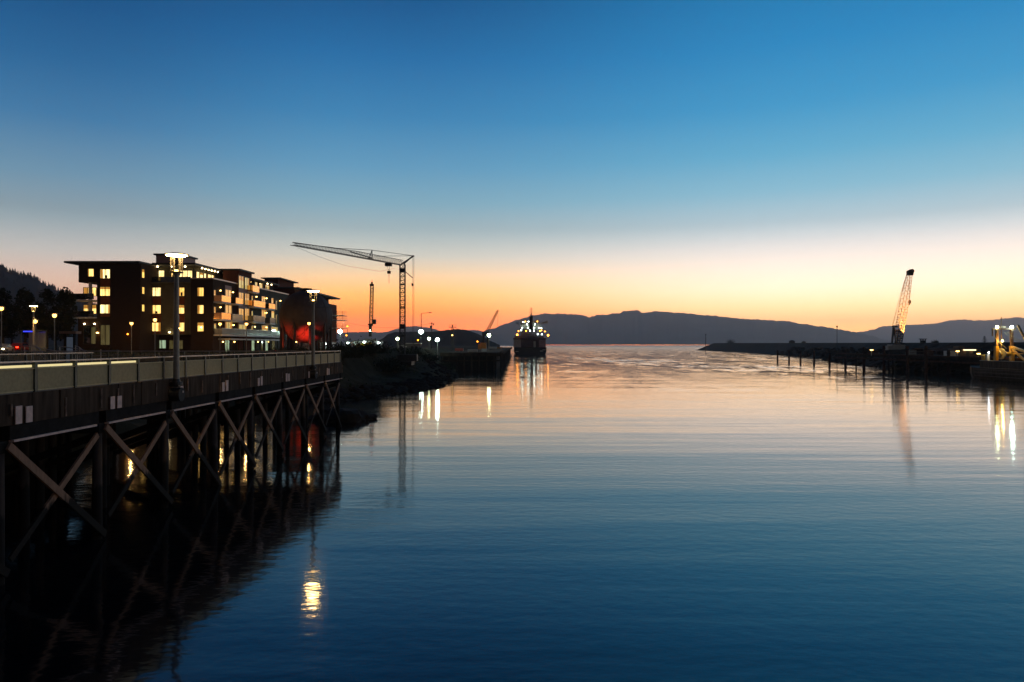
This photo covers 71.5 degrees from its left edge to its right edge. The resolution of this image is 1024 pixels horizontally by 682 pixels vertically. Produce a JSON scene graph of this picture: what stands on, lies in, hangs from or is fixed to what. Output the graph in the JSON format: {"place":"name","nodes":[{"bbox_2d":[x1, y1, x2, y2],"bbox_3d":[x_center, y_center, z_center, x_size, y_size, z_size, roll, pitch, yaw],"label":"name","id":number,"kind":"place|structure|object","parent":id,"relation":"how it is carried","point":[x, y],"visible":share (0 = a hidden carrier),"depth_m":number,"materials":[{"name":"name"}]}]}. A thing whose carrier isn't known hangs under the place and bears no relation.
{"place":"outdoors","nodes":[
{"label":"outdoors","id":0,"kind":"place"},
{"bbox_2d":[0,269,95,345],"bbox_3d":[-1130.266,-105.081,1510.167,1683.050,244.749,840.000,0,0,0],"label":"wooded hill","id":1,"kind":"structure","parent":0,"point":[30,284],"depth_m":1423.53,"materials":[{"name":"green plant"}]},
{"bbox_2d":[0,264,96,322],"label":"conifer forest","id":2,"kind":"object","parent":1,"relation":"on","point":[31,277],"visible":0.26,"depth_m":1500.50,"materials":[{"name":"green plant"}]},
{"bbox_2d":[0,362,341,585],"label":"trestle bridge","id":3,"kind":"structure","parent":0,"point":[39,427],"depth_m":34.78,"materials":[{"name":"wood"}]},
{"bbox_2d":[0,352,92,368],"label":"bridge railing","id":4,"kind":"object","parent":3,"relation":"on","point":[49,356],"visible":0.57,"depth_m":49.67,"materials":[{"name":"grey metal"}]},
{"bbox_2d":[0,351,340,393],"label":"bridge railing","id":5,"kind":"object","parent":3,"relation":"on","point":[45,377],"visible":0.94,"depth_m":31.16,"materials":[{"name":"grey metal"}]},
{"bbox_2d":[6,351,336,361],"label":"bridge railing","id":6,"kind":"object","parent":3,"relation":"on","point":[135,355],"visible":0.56,"depth_m":69.23,"materials":[{"name":"grey metal"}]},
{"bbox_2d":[164,252,188,384],"bbox_3d":[-16.564,-1.100,35.096,1.140,6.530,1.140,0,0,0],"label":"street lamp","id":7,"kind":"object","parent":3,"relation":"attached to","point":[176,375],"visible":1,"depth_m":34.99,"materials":[{"name":"black metal"}]},
{"bbox_2d":[168,385,184,400],"bbox_3d":[-16.535,2.569,35.077,0.540,0.802,0.680,0,0,0],"label":"junction box","id":8,"kind":"object","parent":3,"relation":"attached to","point":[176,394],"visible":0.99,"depth_m":34.83,"materials":[{"name":"metal"}]},
{"bbox_2d":[306,289,319,368],"bbox_3d":[-16.366,-0.976,58.550,1.140,6.530,1.140,0,0,0],"label":"street lamp","id":9,"kind":"object","parent":3,"relation":"attached to","point":[313,366],"visible":1,"depth_m":58.45,"materials":[{"name":"black metal"}]},
{"bbox_2d":[310,369,317,378],"bbox_3d":[-16.337,2.692,58.531,0.540,0.802,0.680,0,0,0],"label":"junction box","id":10,"kind":"object","parent":3,"relation":"attached to","point":[313,373],"visible":1,"depth_m":58.30,"materials":[{"name":"metal"}]},
{"bbox_2d":[1,346,491,474],"bbox_3d":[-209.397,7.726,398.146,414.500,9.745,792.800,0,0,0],"label":"ground","id":11,"kind":"structure","parent":0,"point":[351,366],"depth_m":127.85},
{"bbox_2d":[0,305,3,353],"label":"park lamp","id":12,"kind":"object","parent":11,"relation":"on","point":[1,308],"visible":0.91,"depth_m":92.53,"materials":[{"name":"black metal"}]},
{"bbox_2d":[0,344,13,352],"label":"parked car","id":13,"kind":"object","parent":11,"relation":"on","point":[7,347],"visible":0.72,"depth_m":105.99,"materials":[{"name":"silver metal"}]},
{"bbox_2d":[0,287,14,351],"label":"street tree","id":14,"kind":"object","parent":11,"relation":"on","point":[7,319],"visible":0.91,"depth_m":118.29,"materials":[{"name":"green plant"}]},
{"bbox_2d":[0,303,20,343],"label":"bushy tree","id":15,"kind":"object","parent":11,"relation":"on","point":[13,329],"visible":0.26,"depth_m":133.39,"materials":[{"name":"green plant"}]},
{"bbox_2d":[8,343,28,351],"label":"parked car","id":16,"kind":"object","parent":11,"relation":"on","point":[19,347],"visible":0.56,"depth_m":111.67,"materials":[{"name":"black paint"}]},
{"bbox_2d":[12,287,35,351],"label":"street tree","id":17,"kind":"object","parent":11,"relation":"on","point":[24,313],"visible":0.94,"depth_m":118.15,"materials":[{"name":"green plant"}]},
{"bbox_2d":[30,305,35,350],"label":"street lamp","id":18,"kind":"object","parent":11,"relation":"on","point":[33,312],"visible":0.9,"depth_m":104.51,"materials":[{"name":"black metal"}]},
{"bbox_2d":[20,330,46,352],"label":"bus shelter","id":19,"kind":"object","parent":11,"relation":"on","point":[40,339],"visible":0.69,"depth_m":109.42,"materials":[{"name":"grey glass"}]},
{"bbox_2d":[34,319,38,354],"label":"park lamp","id":20,"kind":"object","parent":11,"relation":"on","point":[35,321],"visible":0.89,"depth_m":103.55,"materials":[{"name":"black metal"}]},
{"bbox_2d":[34,288,57,350],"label":"street tree","id":21,"kind":"object","parent":11,"relation":"on","point":[45,323],"visible":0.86,"depth_m":118.18,"materials":[{"name":"green plant"}]},
{"bbox_2d":[23,346,77,361],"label":"handrail","id":22,"kind":"object","parent":11,"relation":"on","point":[24,350],"visible":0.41,"depth_m":79.41,"materials":[{"name":"metal"}]},
{"bbox_2d":[51,312,56,361],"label":"park lamp","id":23,"kind":"object","parent":11,"relation":"on","point":[54,314],"visible":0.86,"depth_m":86.43,"materials":[{"name":"black metal"}]},
{"bbox_2d":[44,307,64,349],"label":"bushy tree","id":24,"kind":"object","parent":11,"relation":"on","point":[51,336],"visible":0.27,"depth_m":131.23,"materials":[{"name":"green plant"}]},
{"bbox_2d":[53,287,77,337],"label":"street tree","id":25,"kind":"object","parent":11,"relation":"on","point":[64,298],"visible":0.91,"depth_m":118.10,"materials":[{"name":"green plant"}]},
{"bbox_2d":[59,331,80,361],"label":"information kiosk","id":26,"kind":"object","parent":11,"relation":"on","point":[69,341],"visible":0.51,"depth_m":85.36,"materials":[{"name":"grey metal"}]},
{"bbox_2d":[58,346,118,361],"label":"handrail","id":27,"kind":"object","parent":11,"relation":"on","point":[79,349],"visible":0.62,"depth_m":82.38,"materials":[{"name":"metal"}]},
{"bbox_2d":[81,345,121,352],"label":"hedge","id":28,"kind":"object","parent":11,"relation":"on","point":[95,350],"visible":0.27,"depth_m":117.40,"materials":[{"name":"green plant"}]},
{"bbox_2d":[129,321,134,353],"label":"park lamp","id":29,"kind":"object","parent":11,"relation":"on","point":[131,323],"visible":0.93,"depth_m":112.47,"materials":[{"name":"black metal"}]},
{"bbox_2d":[64,253,288,352],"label":"apartment building","id":30,"kind":"structure","parent":11,"relation":"on","point":[140,294],"depth_m":125.08,"materials":[{"name":"brick"}]},
{"bbox_2d":[83,325,91,343],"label":"window","id":31,"kind":"structure","parent":30,"relation":"in","point":[86,328],"depth_m":121.45,"materials":[{"name":"black glass"}]},
{"bbox_2d":[83,287,96,295],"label":"window","id":32,"kind":"structure","parent":30,"relation":"in","point":[85,289],"depth_m":124.24,"materials":[{"name":"yellow"}]},
{"bbox_2d":[83,305,96,313],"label":"window","id":33,"kind":"structure","parent":30,"relation":"in","point":[85,307],"depth_m":124.21,"materials":[{"name":"yellow"}]},
{"bbox_2d":[87,268,93,276],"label":"window","id":34,"kind":"structure","parent":30,"relation":"in","point":[90,271],"depth_m":121.63,"materials":[{"name":"yellow"}]},
{"bbox_2d":[91,327,96,343],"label":"window","id":35,"kind":"structure","parent":30,"relation":"in","point":[93,329],"depth_m":121.42,"materials":[{"name":"yellow glass"}]},
{"bbox_2d":[100,269,110,278],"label":"window","id":36,"kind":"structure","parent":30,"relation":"in","point":[104,273],"depth_m":121.63,"materials":[{"name":"yellow glass"}]},
{"bbox_2d":[100,287,110,295],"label":"window","id":37,"kind":"structure","parent":30,"relation":"in","point":[104,291],"depth_m":121.60,"materials":[{"name":"yellow glass"}]},
{"bbox_2d":[100,304,110,313],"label":"window","id":38,"kind":"structure","parent":30,"relation":"in","point":[104,308],"depth_m":121.57,"materials":[{"name":"yellow glass"}]},
{"bbox_2d":[100,325,110,344],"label":"window","id":39,"kind":"structure","parent":30,"relation":"in","point":[105,330],"depth_m":121.42,"materials":[{"name":"yellow"}]},
{"bbox_2d":[141,269,144,278],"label":"window","id":40,"kind":"structure","parent":30,"relation":"in","point":[142,270],"depth_m":122.32,"materials":[{"name":"yellow"}]},
{"bbox_2d":[152,287,161,295],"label":"window","id":41,"kind":"structure","parent":30,"relation":"in","point":[156,291],"depth_m":125.55,"materials":[{"name":"yellow"}]},
{"bbox_2d":[152,305,161,313],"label":"window","id":42,"kind":"structure","parent":30,"relation":"in","point":[156,309],"depth_m":125.52,"materials":[{"name":"yellow"}]},
{"bbox_2d":[152,322,161,331],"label":"window","id":43,"kind":"structure","parent":30,"relation":"in","point":[156,326],"depth_m":125.52,"materials":[{"name":"yellow glass"}]},
{"bbox_2d":[158,270,164,276],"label":"window","id":44,"kind":"structure","parent":30,"relation":"in","point":[161,273],"depth_m":127.56,"materials":[{"name":"yellow"}]},
{"bbox_2d":[159,340,166,348],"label":"window","id":45,"kind":"structure","parent":30,"relation":"in","point":[162,343],"depth_m":128.00,"materials":[{"name":"green"}]},
{"bbox_2d":[169,340,183,348],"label":"window","id":46,"kind":"structure","parent":30,"relation":"in","point":[181,342],"depth_m":128.00,"materials":[{"name":"yellow"}]},
{"bbox_2d":[179,287,184,295],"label":"window","id":47,"kind":"structure","parent":30,"relation":"in","point":[181,289],"depth_m":125.49,"materials":[{"name":"yellow"}]},
{"bbox_2d":[179,305,184,313],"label":"window","id":48,"kind":"structure","parent":30,"relation":"in","point":[181,307],"depth_m":125.49,"materials":[{"name":"yellow"}]},
{"bbox_2d":[179,322,184,331],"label":"window","id":49,"kind":"structure","parent":30,"relation":"in","point":[181,324],"depth_m":125.46,"materials":[{"name":"yellow"}]},
{"bbox_2d":[179,270,192,277],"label":"window","id":50,"kind":"structure","parent":30,"relation":"in","point":[186,273],"depth_m":127.53,"materials":[{"name":"yellow"}]},
{"bbox_2d":[197,287,203,296],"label":"window","id":51,"kind":"structure","parent":30,"relation":"in","point":[200,290],"depth_m":124.88,"materials":[{"name":"yellow"}]},
{"bbox_2d":[197,305,203,313],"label":"window","id":52,"kind":"structure","parent":30,"relation":"in","point":[200,308],"depth_m":124.85,"materials":[{"name":"yellow"}]},
{"bbox_2d":[197,322,203,331],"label":"window","id":53,"kind":"structure","parent":30,"relation":"in","point":[200,325],"depth_m":124.85,"materials":[{"name":"yellow"}]},
{"bbox_2d":[225,340,229,351],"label":"window","id":54,"kind":"structure","parent":30,"relation":"in","point":[227,342],"depth_m":131.13,"materials":[{"name":"green glass"}]},
{"bbox_2d":[225,289,231,296],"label":"window","id":55,"kind":"structure","parent":30,"relation":"in","point":[227,292],"depth_m":131.42,"materials":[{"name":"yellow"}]},
{"bbox_2d":[225,304,231,313],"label":"window","id":56,"kind":"structure","parent":30,"relation":"in","point":[228,308],"depth_m":131.45,"materials":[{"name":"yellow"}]},
{"bbox_2d":[225,322,231,334],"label":"window","id":57,"kind":"structure","parent":30,"relation":"in","point":[227,324],"depth_m":131.51,"materials":[{"name":"yellow"}]},
{"bbox_2d":[238,275,243,288],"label":"window","id":58,"kind":"structure","parent":30,"relation":"in","point":[240,278],"depth_m":136.69,"materials":[{"name":"yellow"}]},
{"bbox_2d":[238,292,243,304],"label":"window","id":59,"kind":"structure","parent":30,"relation":"in","point":[240,294],"depth_m":136.69,"materials":[{"name":"yellow"}]},
{"bbox_2d":[238,308,243,320],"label":"window","id":60,"kind":"structure","parent":30,"relation":"in","point":[240,310],"depth_m":136.69,"materials":[{"name":"yellow"}]},
{"bbox_2d":[238,324,245,328],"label":"window","id":61,"kind":"structure","parent":30,"relation":"in","point":[240,326],"depth_m":136.85,"materials":[{"name":"yellow"}]},
{"bbox_2d":[244,277,249,289],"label":"window","id":62,"kind":"structure","parent":30,"relation":"in","point":[246,280],"depth_m":139.38,"materials":[{"name":"yellow"}]},
{"bbox_2d":[244,293,249,304],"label":"window","id":63,"kind":"structure","parent":30,"relation":"in","point":[246,296],"depth_m":139.38,"materials":[{"name":"yellow"}]},
{"bbox_2d":[244,308,249,320],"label":"window","id":64,"kind":"structure","parent":30,"relation":"in","point":[246,310],"depth_m":139.38,"materials":[{"name":"yellow"}]},
{"bbox_2d":[0,347,424,388],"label":"grass","id":65,"kind":"structure","parent":11,"relation":"on","point":[256,350],"depth_m":122.00,"materials":[{"name":"green plant"}]},
{"bbox_2d":[245,322,247,352],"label":"park lamp","id":66,"kind":"object","parent":11,"relation":"on","point":[246,323],"visible":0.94,"depth_m":122.34,"materials":[{"name":"black metal"}]},
{"bbox_2d":[266,343,325,353],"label":"hedge","id":67,"kind":"object","parent":11,"relation":"on","point":[299,349],"visible":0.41,"depth_m":121.95,"materials":[{"name":"green plant"}]},
{"bbox_2d":[261,277,346,349],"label":"brick building","id":68,"kind":"structure","parent":11,"relation":"on","point":[286,286],"depth_m":178.05,"materials":[{"name":"brown brick"}]},
{"bbox_2d":[279,288,332,350],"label":"steel sphere","id":69,"kind":"object","parent":11,"relation":"on","point":[295,313],"visible":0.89,"depth_m":132.96,"materials":[{"name":"grey metal"}]},
{"bbox_2d":[324,346,365,357],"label":"bush","id":70,"kind":"object","parent":11,"relation":"on","point":[354,354],"visible":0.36,"depth_m":128.70,"materials":[{"name":"green plant"}]},
{"bbox_2d":[328,336,377,353],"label":"bush","id":71,"kind":"object","parent":11,"relation":"on","point":[366,349],"visible":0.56,"depth_m":138.90,"materials":[{"name":"green plant"}]},
{"bbox_2d":[290,242,417,364],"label":"tower crane","id":72,"kind":"object","parent":11,"relation":"on","point":[410,359],"visible":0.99,"depth_m":161.19,"materials":[{"name":"metal"}]},
{"bbox_2d":[260,359,458,402],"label":"rubble","id":73,"kind":"object","parent":11,"relation":"on","point":[428,381],"visible":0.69,"depth_m":120.92,"materials":[{"name":"grey stone"}]},
{"bbox_2d":[353,340,377,345],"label":"site cabin","id":74,"kind":"object","parent":11,"relation":"on","point":[360,341],"visible":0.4,"depth_m":186.32,"materials":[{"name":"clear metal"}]},
{"bbox_2d":[365,282,376,339],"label":"crawler crane","id":75,"kind":"object","parent":11,"relation":"on","point":[373,322],"visible":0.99,"depth_m":299.94,"materials":[{"name":"metal"}]},
{"bbox_2d":[352,337,392,353],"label":"bush","id":76,"kind":"object","parent":11,"relation":"on","point":[380,348],"visible":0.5,"depth_m":150.33,"materials":[{"name":"green plant"}]},
{"bbox_2d":[392,343,426,355],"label":"bush","id":77,"kind":"object","parent":11,"relation":"on","point":[420,353],"visible":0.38,"depth_m":172.97,"materials":[{"name":"green plant"}]},
{"bbox_2d":[398,343,421,348],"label":"box trailer","id":78,"kind":"object","parent":11,"relation":"on","point":[414,344],"visible":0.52,"depth_m":205.23,"materials":[{"name":"grey metal"}]},
{"bbox_2d":[421,312,431,348],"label":"street lamp","id":79,"kind":"object","parent":11,"relation":"on","point":[421,326],"visible":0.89,"depth_m":268.26,"materials":[{"name":"metal"}]},
{"bbox_2d":[420,349,440,360],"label":"bush","id":80,"kind":"object","parent":11,"relation":"on","point":[430,357],"visible":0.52,"depth_m":183.86,"materials":[{"name":"green plant"}]},
{"bbox_2d":[449,325,455,350],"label":"street lamp","id":81,"kind":"object","parent":11,"relation":"on","point":[451,337],"visible":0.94,"depth_m":299.77,"materials":[{"name":"metal"}]},
{"bbox_2d":[482,310,498,347],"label":"crawler crane","id":82,"kind":"object","parent":11,"relation":"on","point":[484,334],"visible":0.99,"depth_m":517.23,"materials":[{"name":"yellow paint"}]},
{"bbox_2d":[337,326,512,345],"bbox_3d":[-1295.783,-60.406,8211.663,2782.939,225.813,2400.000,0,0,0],"label":"hills","id":83,"kind":"structure","parent":0,"point":[495,338],"depth_m":7929.01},
{"bbox_2d":[379,329,499,346],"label":"headland","id":84,"kind":"structure","parent":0,"point":[462,337],"depth_m":1088.56,"materials":[{"name":"black"}]},
{"bbox_2d":[0,345,1023,681],"bbox_3d":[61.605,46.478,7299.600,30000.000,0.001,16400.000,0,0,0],"label":"water","id":85,"kind":"structure","parent":0,"point":[622,513],"depth_m":29.06,"materials":[{"name":"blue liquid"}]},
{"bbox_2d":[308,408,365,422],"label":"boulder","id":86,"kind":"object","parent":85,"relation":"in","point":[347,415],"visible":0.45,"depth_m":73.25,"materials":[{"name":"grey stone"}]},
{"bbox_2d":[369,414,377,419],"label":"boulder","id":87,"kind":"object","parent":85,"relation":"in","point":[373,416],"visible":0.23,"depth_m":76.21,"materials":[{"name":"stone"}]},
{"bbox_2d":[440,347,511,370],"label":"timber wharf","id":88,"kind":"structure","parent":85,"relation":"in","point":[490,359],"depth_m":223.05,"materials":[{"name":"brown wood"}]},
{"bbox_2d":[477,341,485,348],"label":"shipping container","id":89,"kind":"object","parent":88,"relation":"on","point":[481,346],"visible":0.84,"depth_m":300.10,"materials":[{"name":"metal"}]},
{"bbox_2d":[513,308,548,354],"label":"moored ship","id":90,"kind":"object","parent":85,"relation":"on","point":[528,341],"visible":0.97,"depth_m":570.12,"materials":[{"name":"black paint"}]},
{"bbox_2d":[828,351,830,364],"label":"fender pile","id":91,"kind":"object","parent":85,"relation":"in","point":[829,357],"visible":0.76,"depth_m":284.18,"materials":[{"name":"wood"}]},
{"bbox_2d":[844,350,846,366],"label":"fender pile","id":92,"kind":"object","parent":85,"relation":"in","point":[845,361],"visible":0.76,"depth_m":261.27,"materials":[{"name":"wood"}]},
{"bbox_2d":[698,342,1023,372],"bbox_3d":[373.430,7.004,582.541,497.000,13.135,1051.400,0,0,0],"label":"breakwater","id":93,"kind":"object","parent":85,"relation":"in","point":[773,348],"visible":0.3,"depth_m":324.70,"materials":[{"name":"grey stone"}]},
{"bbox_2d":[778,346,1017,374],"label":"riprap","id":94,"kind":"object","parent":93,"relation":"on","point":[860,350],"visible":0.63,"depth_m":313.05,"materials":[{"name":"grey stone"}]},
{"bbox_2d":[862,347,865,368],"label":"fender pile","id":95,"kind":"object","parent":85,"relation":"in","point":[864,349],"visible":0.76,"depth_m":236.66,"materials":[{"name":"wood"}]},
{"bbox_2d":[882,346,885,369],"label":"fender pile","id":96,"kind":"object","parent":85,"relation":"in","point":[884,363],"visible":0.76,"depth_m":222.75,"materials":[{"name":"wood"}]},
{"bbox_2d":[905,346,909,372],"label":"fender pile","id":97,"kind":"object","parent":85,"relation":"in","point":[907,349],"visible":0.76,"depth_m":204.75,"materials":[{"name":"wood"}]},
{"bbox_2d":[924,346,927,373],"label":"fender pile","id":98,"kind":"object","parent":85,"relation":"in","point":[925,359],"visible":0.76,"depth_m":192.56,"materials":[{"name":"brown wood"}]},
{"bbox_2d":[835,353,1023,373],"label":"timber wharf","id":99,"kind":"structure","parent":85,"relation":"in","point":[931,357],"depth_m":203.74,"materials":[{"name":"brown wood"}]},
{"bbox_2d":[867,350,878,353],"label":"crate","id":100,"kind":"object","parent":99,"relation":"on","point":[873,351],"visible":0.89,"depth_m":244.94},
{"bbox_2d":[885,269,913,353],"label":"crawler crane","id":101,"kind":"object","parent":99,"relation":"on","point":[894,348],"visible":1,"depth_m":243.28,"materials":[{"name":"yellow paint"}]},
{"bbox_2d":[909,350,916,354],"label":"crate","id":102,"kind":"object","parent":99,"relation":"on","point":[912,352],"visible":0.88,"depth_m":223.89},
{"bbox_2d":[912,348,922,354],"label":"crate","id":103,"kind":"object","parent":99,"relation":"on","point":[919,351],"visible":0.75,"depth_m":226.90,"materials":[{"name":"black"}]},
{"bbox_2d":[944,351,955,355],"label":"storage container","id":104,"kind":"object","parent":99,"relation":"on","point":[952,353],"visible":0.59,"depth_m":198.94,"materials":[{"name":"metal"}]},
{"bbox_2d":[947,346,982,355],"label":"wharf shed","id":105,"kind":"structure","parent":99,"relation":"on","point":[962,350],"depth_m":202.89,"materials":[{"name":"grey paint"}]},
{"bbox_2d":[947,350,949,373],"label":"fender pile","id":106,"kind":"object","parent":85,"relation":"in","point":[948,364],"visible":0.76,"depth_m":192.50,"materials":[{"name":"wood"}]},
{"bbox_2d":[970,317,1023,381],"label":"fishing trawler","id":107,"kind":"object","parent":85,"relation":"on","point":[1011,369],"visible":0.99,"depth_m":161.96,"materials":[{"name":"brown paint"}]},
{"bbox_2d":[0,0,1023,332],"label":"sky","id":108,"kind":"structure","parent":0,"point":[776,160],"materials":[{"name":"blue"}]},
{"bbox_2d":[484,310,893,344],"bbox_3d":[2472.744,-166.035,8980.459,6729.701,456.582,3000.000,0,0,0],"label":"hills","id":109,"kind":"structure","parent":0,"point":[635,327],"depth_m":8287.89,"materials":[{"name":"grey"}]},
{"bbox_2d":[858,317,1023,342],"bbox_3d":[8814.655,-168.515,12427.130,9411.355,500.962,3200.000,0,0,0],"label":"hills","id":110,"kind":"structure","parent":0,"point":[956,331],"depth_m":11795.40,"materials":[{"name":"grey"}]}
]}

